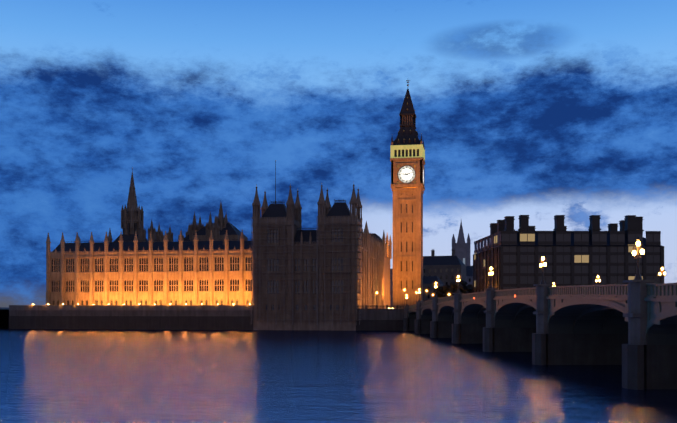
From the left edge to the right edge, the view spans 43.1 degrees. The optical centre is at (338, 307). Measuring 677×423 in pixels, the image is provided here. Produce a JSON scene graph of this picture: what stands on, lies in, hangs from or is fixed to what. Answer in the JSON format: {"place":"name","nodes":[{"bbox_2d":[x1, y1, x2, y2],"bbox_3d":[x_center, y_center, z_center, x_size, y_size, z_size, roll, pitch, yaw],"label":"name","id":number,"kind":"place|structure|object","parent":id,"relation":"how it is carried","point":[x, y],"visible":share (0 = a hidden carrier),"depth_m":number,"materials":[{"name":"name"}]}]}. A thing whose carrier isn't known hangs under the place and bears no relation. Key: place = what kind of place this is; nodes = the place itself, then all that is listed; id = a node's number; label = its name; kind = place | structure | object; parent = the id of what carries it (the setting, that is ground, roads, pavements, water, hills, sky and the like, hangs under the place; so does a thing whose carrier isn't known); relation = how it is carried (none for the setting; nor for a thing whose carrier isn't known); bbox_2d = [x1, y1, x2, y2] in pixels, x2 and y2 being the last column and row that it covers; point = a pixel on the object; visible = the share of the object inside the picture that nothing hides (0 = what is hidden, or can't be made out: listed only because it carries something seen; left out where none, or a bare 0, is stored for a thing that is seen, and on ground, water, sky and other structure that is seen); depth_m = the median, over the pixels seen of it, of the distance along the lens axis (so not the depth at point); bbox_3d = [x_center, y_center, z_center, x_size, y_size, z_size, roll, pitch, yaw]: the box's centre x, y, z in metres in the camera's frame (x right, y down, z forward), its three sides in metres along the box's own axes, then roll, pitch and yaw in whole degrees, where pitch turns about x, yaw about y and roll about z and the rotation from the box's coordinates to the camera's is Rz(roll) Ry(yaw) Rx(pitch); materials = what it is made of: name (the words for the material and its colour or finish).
{"place":"outdoors","nodes":[
{"label":"outdoors","id":0,"kind":"place"},
{"bbox_2d":[9,305,408,330],"bbox_3d":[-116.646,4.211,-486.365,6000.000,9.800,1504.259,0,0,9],"label":"river embankment wall","id":1,"kind":"structure","parent":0,"point":[148,322],"depth_m":260.80,"materials":[{"name":"grey stone"}]},
{"bbox_2d":[9,305,252,309],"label":"parapet","id":2,"kind":"structure","parent":1,"relation":"on","point":[130,307],"depth_m":262.41,"materials":[{"name":"stone"}]},
{"bbox_2d":[46,115,472,308],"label":"palace","id":3,"kind":"structure","parent":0,"point":[376,257],"depth_m":275.02,"materials":[{"name":"stone"}]},
{"bbox_2d":[390,144,424,159],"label":"belfry","id":4,"kind":"object","parent":3,"relation":"on","point":[408,147],"visible":0.69,"depth_m":352.32,"materials":[{"name":"yellow stone"}]},
{"bbox_2d":[398,166,423,182],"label":"clock face ring","id":5,"kind":"object","parent":3,"relation":"attached to","point":[401,179],"visible":0.27,"depth_m":352.12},
{"bbox_2d":[132,80,424,190],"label":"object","id":6,"kind":"object","parent":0,"point":[397,165],"visible":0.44,"depth_m":352.57,"materials":[{"name":"metal"}]},
{"bbox_2d":[251,216,361,324],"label":"palace scaffolding","id":7,"kind":"object","parent":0,"point":[309,275],"visible":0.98,"depth_m":253.06,"materials":[{"name":"grey metal"}]},
{"bbox_2d":[251,224,361,299],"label":"palace plank","id":8,"kind":"object","parent":7,"relation":"on","point":[304,252],"visible":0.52,"depth_m":252.77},
{"bbox_2d":[0,309,676,422],"bbox_3d":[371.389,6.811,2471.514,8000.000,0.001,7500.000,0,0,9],"label":"water","id":9,"kind":"structure","parent":0,"point":[171,376],"depth_m":78.67,"materials":[{"name":"blue liquid"}]},
{"bbox_2d":[0,0,676,306],"label":"sky","id":10,"kind":"structure","parent":0,"point":[541,110],"materials":[{"name":"blue"}]},
{"bbox_2d":[401,168,423,181],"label":"clock face","id":11,"kind":"object","parent":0,"point":[407,171],"visible":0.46,"depth_m":352.03},
{"bbox_2d":[406,237,665,305],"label":"bridge lamp","id":12,"kind":"object","parent":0,"point":[642,251],"visible":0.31,"depth_m":102.84,"materials":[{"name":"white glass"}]},
{"bbox_2d":[398,283,676,344],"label":"bridge","id":13,"kind":"structure","parent":0,"point":[660,299],"depth_m":87.45,"materials":[{"name":"grey stone"}]},
{"bbox_2d":[403,280,676,389],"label":"bridge piers","id":14,"kind":"structure","parent":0,"point":[649,367],"depth_m":101.26,"materials":[{"name":"grey stone"}]},
{"bbox_2d":[409,303,676,344],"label":"bridge arch undersides","id":15,"kind":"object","parent":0,"point":[586,319],"depth_m":101.09,"materials":[{"name":"grey stone"}]},
{"label":"palace ground","id":16,"kind":"structure","parent":0,"visible":0},
{"bbox_2d":[78,115,415,330],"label":"palace tower","id":17,"kind":"structure","parent":16,"relation":"on","point":[132,213],"depth_m":254.87,"materials":[{"name":"brown stone"}]},
{"bbox_2d":[266,228,343,308],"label":"windows","id":18,"kind":"structure","parent":17,"relation":"attached to","point":[271,287],"depth_m":255.46,"materials":[{"name":"black glass"}]},
{"bbox_2d":[53,89,472,283],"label":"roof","id":19,"kind":"structure","parent":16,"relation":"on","point":[280,210],"depth_m":281.77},
{"bbox_2d":[390,269,472,307],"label":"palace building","id":20,"kind":"structure","parent":16,"relation":"on","point":[391,286],"depth_m":789.56,"materials":[{"name":"brown stone"}]},
{"bbox_2d":[423,248,465,301],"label":"palace building","id":21,"kind":"structure","parent":16,"relation":"on","point":[461,272],"depth_m":460.30,"materials":[{"name":"stone"}]},
{"bbox_2d":[452,222,470,265],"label":"palace tower","id":22,"kind":"structure","parent":16,"relation":"on","point":[461,247],"depth_m":696.36,"materials":[{"name":"grey stone"}]},
{"bbox_2d":[473,231,663,292],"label":"palace wall","id":23,"kind":"structure","parent":16,"relation":"on","point":[498,265],"depth_m":283.04,"materials":[{"name":"brown stone"}]},
{"bbox_2d":[474,234,642,286],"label":"lit windows","id":24,"kind":"structure","parent":23,"relation":"attached to","point":[577,258],"depth_m":283.16,"materials":[{"name":"yellow glass"}]},
{"bbox_2d":[473,215,661,254],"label":"roof with chimneys","id":25,"kind":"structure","parent":23,"relation":"on","point":[631,223],"depth_m":287.38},
{"bbox_2d":[474,234,660,291],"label":"palace glass","id":26,"kind":"object","parent":23,"relation":"attached to","point":[577,269],"visible":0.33,"depth_m":283.19,"materials":[{"name":"grey glass"}]}
]}

